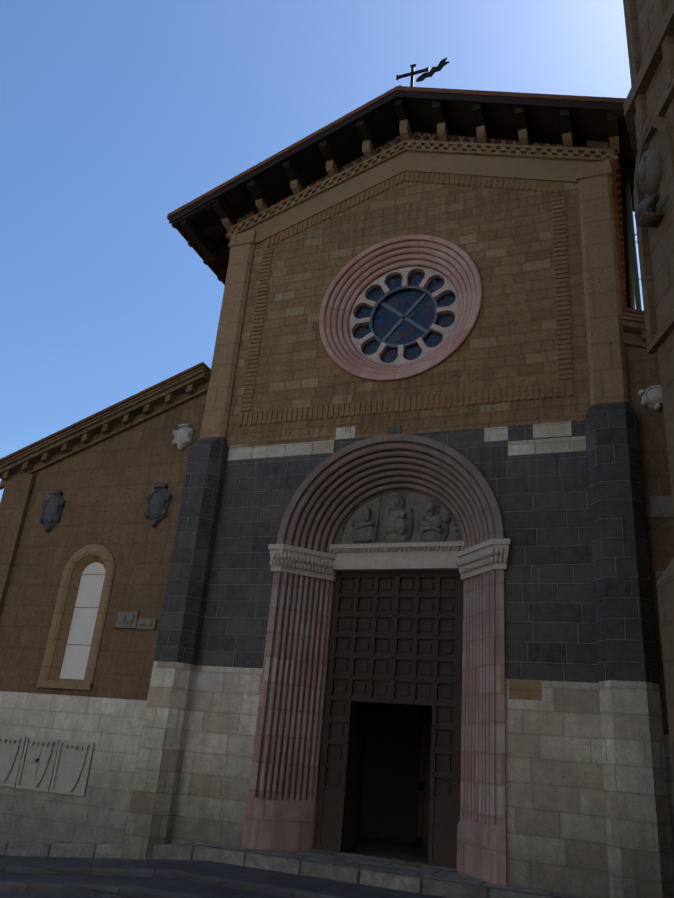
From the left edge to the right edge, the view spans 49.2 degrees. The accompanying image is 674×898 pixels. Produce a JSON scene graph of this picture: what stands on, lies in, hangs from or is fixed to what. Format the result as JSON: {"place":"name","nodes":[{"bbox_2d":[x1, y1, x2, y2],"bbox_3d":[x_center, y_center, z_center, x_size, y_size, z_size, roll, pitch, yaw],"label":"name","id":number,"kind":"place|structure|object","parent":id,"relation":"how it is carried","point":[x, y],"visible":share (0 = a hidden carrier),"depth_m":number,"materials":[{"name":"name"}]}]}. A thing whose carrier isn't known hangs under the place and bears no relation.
{"place":"outdoors","nodes":[
{"label":"outdoors","id":0,"kind":"place"},
{"bbox_2d":[0,892,123,897],"bbox_3d":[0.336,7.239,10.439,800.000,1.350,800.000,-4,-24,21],"label":"piazza ground","id":1,"kind":"structure","parent":0,"point":[14,895],"depth_m":10.09,"materials":[{"name":"grey stone"}]},
{"bbox_2d":[0,841,587,897],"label":"steps","id":2,"kind":"structure","parent":1,"relation":"on","point":[164,871],"depth_m":10.57,"materials":[{"name":"stone"}]},
{"bbox_2d":[0,307,646,689],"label":"stone trim","id":3,"kind":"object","parent":1,"relation":"on","point":[71,654],"visible":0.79,"depth_m":15.48,"materials":[{"name":"brown stone"}]},
{"bbox_2d":[0,734,94,796],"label":"stone panel","id":4,"kind":"object","parent":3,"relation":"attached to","point":[48,765],"visible":0.96,"depth_m":13.46,"materials":[{"name":"stone"}]},
{"bbox_2d":[39,489,64,531],"bbox_3d":[-6.106,1.338,15.824,0.590,0.963,0.248,-4,-24,21],"label":"coat of arms","id":5,"kind":"object","parent":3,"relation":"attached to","point":[52,506],"visible":0.98,"depth_m":15.73,"materials":[{"name":"grey stone"}]},
{"bbox_2d":[144,483,171,526],"bbox_3d":[-3.605,1.142,14.852,0.590,0.940,0.248,-4,-24,21],"label":"coat of arms","id":6,"kind":"object","parent":3,"relation":"attached to","point":[158,500],"visible":1,"depth_m":14.76,"materials":[{"name":"grey stone"}]},
{"bbox_2d":[172,423,193,449],"bbox_3d":[-3.189,-0.238,15.299,0.502,0.595,0.248,-4,-24,21],"label":"coat of arms","id":7,"kind":"object","parent":3,"relation":"attached to","point":[183,435],"visible":0.98,"depth_m":15.20,"materials":[{"name":"stone"}]},
{"bbox_2d":[115,495,673,657],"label":"stone plaques","id":8,"kind":"object","parent":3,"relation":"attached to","point":[661,506],"visible":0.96,"depth_m":11.40,"materials":[{"name":"stone"}]},
{"bbox_2d":[316,654,431,863],"bbox_3d":[1.475,5.671,13.656,3.200,3.220,3.315,-4,-24,21],"label":"doorway","id":9,"kind":"structure","parent":1,"relation":"on","point":[387,825],"depth_m":15.21,"materials":[{"name":"black"}]},
{"bbox_2d":[342,701,431,852],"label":"vestibule door","id":10,"kind":"structure","parent":9,"relation":"on","point":[353,785],"depth_m":13.06,"materials":[{"name":"brown wood"}]},
{"bbox_2d":[237,140,626,648],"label":"nave side walls","id":11,"kind":"structure","parent":1,"relation":"on","point":[617,198],"depth_m":15.96,"materials":[{"name":"brown brick"}]},
{"bbox_2d":[249,418,446,439],"bbox_3d":[0.105,-0.363,13.970,4.009,0.122,0.006,-4,-24,21],"label":"instaurata inscription","id":12,"kind":"object","parent":11,"relation":"attached to","point":[329,430],"visible":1,"depth_m":14.00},
{"bbox_2d":[387,426,401,434],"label":"stone block","id":13,"kind":"structure","parent":11,"relation":"attached to","point":[394,430],"depth_m":13.52,"materials":[{"name":"grey stone"}]},
{"bbox_2d":[319,235,481,381],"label":"rose window mouldings","id":14,"kind":"object","parent":11,"relation":"attached to","point":[358,274],"visible":1,"depth_m":14.87,"materials":[{"name":"pink stone"}]},
{"bbox_2d":[349,266,458,364],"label":"rose tracery petals","id":15,"kind":"object","parent":14,"relation":"in","point":[406,273],"visible":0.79,"depth_m":14.97,"materials":[{"name":"stone"}]},
{"bbox_2d":[167,86,635,307],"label":"roof","id":16,"kind":"structure","parent":11,"relation":"on","point":[197,224],"depth_m":15.97,"materials":[{"name":"brown wood"}]},
{"bbox_2d":[396,58,449,86],"bbox_3d":[1.776,-8.320,16.431,1.270,1.850,0.924,-4,-24,21],"label":"cross with banner","id":17,"kind":"object","parent":16,"relation":"on","point":[433,70],"visible":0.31,"depth_m":16.98,"materials":[{"name":"black metal"}]},
{"bbox_2d":[238,171,574,426],"bbox_3d":[1.256,-3.336,14.822,6.500,5.780,0.055,-4,-24,21],"label":"decorative brick border","id":18,"kind":"object","parent":11,"relation":"attached to","point":[563,386],"visible":0.98,"depth_m":14.19,"materials":[{"name":"brown brick"}]},
{"bbox_2d":[227,421,585,700],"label":"stone blocks","id":19,"kind":"structure","parent":11,"relation":"attached to","point":[526,689],"depth_m":12.54,"materials":[{"name":"stone"}]},
{"bbox_2d":[221,119,619,256],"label":"cornice","id":20,"kind":"structure","parent":11,"relation":"attached to","point":[443,151],"depth_m":15.82,"materials":[{"name":"stone"}]},
{"bbox_2d":[625,179,641,309],"bbox_3d":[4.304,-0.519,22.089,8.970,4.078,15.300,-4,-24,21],"label":"downspout","id":21,"kind":"object","parent":11,"relation":"attached to","point":[634,289],"visible":0.35,"depth_m":14.38,"materials":[{"name":"white metal"}]},
{"bbox_2d":[623,0,673,781],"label":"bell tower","id":22,"kind":"structure","parent":1,"relation":"on","point":[649,82],"depth_m":8.35,"materials":[{"name":"brown brick"}]},
{"bbox_2d":[625,0,673,143],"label":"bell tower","id":23,"kind":"structure","parent":22,"relation":"attached to","point":[667,46],"depth_m":9.07,"materials":[{"name":"brown brick"}]},
{"bbox_2d":[634,193,664,227],"bbox_3d":[3.588,-2.773,8.477,0.314,0.305,0.539,-4,-24,21],"label":"pigeon on tower bracket","id":24,"kind":"object","parent":22,"relation":"attached to","point":[645,215],"visible":1,"depth_m":8.41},
{"bbox_2d":[638,150,662,194],"bbox_3d":[3.680,-3.286,8.744,0.188,0.580,0.420,5,-22,1],"label":"stone shield","id":25,"kind":"object","parent":22,"relation":"attached to","point":[650,168],"visible":1,"depth_m":8.61,"materials":[{"name":"stone"}]},
{"bbox_2d":[633,116,673,353],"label":"niche","id":26,"kind":"object","parent":22,"relation":"attached to","point":[655,338],"visible":0.65,"depth_m":8.46,"materials":[{"name":"beige stone"}]},
{"bbox_2d":[0,0,643,501],"label":"sky","id":27,"kind":"structure","parent":0,"point":[116,116],"materials":[{"name":"blue"}]},
{"bbox_2d":[0,345,673,853],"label":"aisle facade walls","id":28,"kind":"structure","parent":0,"point":[116,477],"depth_m":14.11,"materials":[{"name":"brown brick"}]},
{"bbox_2d":[46,520,134,572],"bbox_3d":[-4.958,1.986,15.056,2.200,1.100,0.001,-4,-24,21],"label":"window arch trim","id":29,"kind":"structure","parent":28,"relation":"attached to","point":[119,534],"depth_m":15.19,"materials":[{"name":"brown brick"}]},
{"bbox_2d":[638,385,662,410],"bbox_3d":[5.208,-0.828,12.003,0.546,0.478,0.248,-4,-24,21],"label":"coat-of-arms plaque","id":30,"kind":"object","parent":28,"relation":"attached to","point":[651,396],"visible":0.77,"depth_m":11.95,"materials":[{"name":"white stone"}]},
{"bbox_2d":[263,849,487,882],"bbox_3d":[0.592,6.566,11.223,3.860,0.530,1.000,-4,-24,21],"label":"doorstep","id":31,"kind":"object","parent":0,"point":[409,866],"depth_m":11.29,"materials":[{"name":"grey stone"}]},
{"bbox_2d":[170,182,609,897],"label":"facade wall","id":32,"kind":"structure","parent":0,"point":[556,832],"depth_m":13.03,"materials":[{"name":"brown brick"}]},
{"bbox_2d":[242,434,506,885],"bbox_3d":[0.796,3.654,12.303,4.120,8.150,0.915,-4,-24,21],"label":"door surround","id":33,"kind":"object","parent":32,"relation":"attached to","point":[333,491],"visible":0.9,"depth_m":12.45,"materials":[{"name":"pink stone"}]},
{"bbox_2d":[313,571,462,868],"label":"panelled door leaves","id":34,"kind":"object","parent":33,"relation":"attached to","point":[425,647],"depth_m":12.68,"materials":[{"name":"brown wood"}]},
{"bbox_2d":[320,574,459,802],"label":"door studs","id":35,"kind":"object","parent":34,"relation":"attached to","point":[393,678],"depth_m":12.75,"materials":[{"name":"black metal"}]},
{"bbox_2d":[268,538,511,582],"bbox_3d":[0.932,1.913,12.986,4.400,0.660,1.035,-4,-24,21],"label":"door lintel","id":36,"kind":"structure","parent":33,"relation":"attached to","point":[480,558],"depth_m":13.23,"materials":[{"name":"white stone"}]},
{"bbox_2d":[338,494,458,543],"bbox_3d":[1.128,1.236,13.617,2.308,1.220,0.373,-4,-24,21],"label":"relief sculpture","id":37,"kind":"object","parent":33,"relation":"attached to","point":[398,523],"visible":0.77,"depth_m":13.44,"materials":[{"name":"stone"}]},
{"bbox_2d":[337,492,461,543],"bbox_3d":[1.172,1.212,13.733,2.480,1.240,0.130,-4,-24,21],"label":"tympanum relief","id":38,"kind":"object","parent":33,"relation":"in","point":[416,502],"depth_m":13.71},
{"bbox_2d":[120,159,673,897],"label":"pilasters","id":39,"kind":"object","parent":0,"point":[640,843],"visible":0.9,"depth_m":12.01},
{"bbox_2d":[353,272,455,362],"bbox_3d":[1.353,-2.680,14.943,2.400,2.400,0.115,-4,-24,21],"label":"window glass","id":40,"kind":"object","parent":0,"point":[406,316],"visible":0.75,"depth_m":14.97,"materials":[{"name":"blue glass"}]}
]}

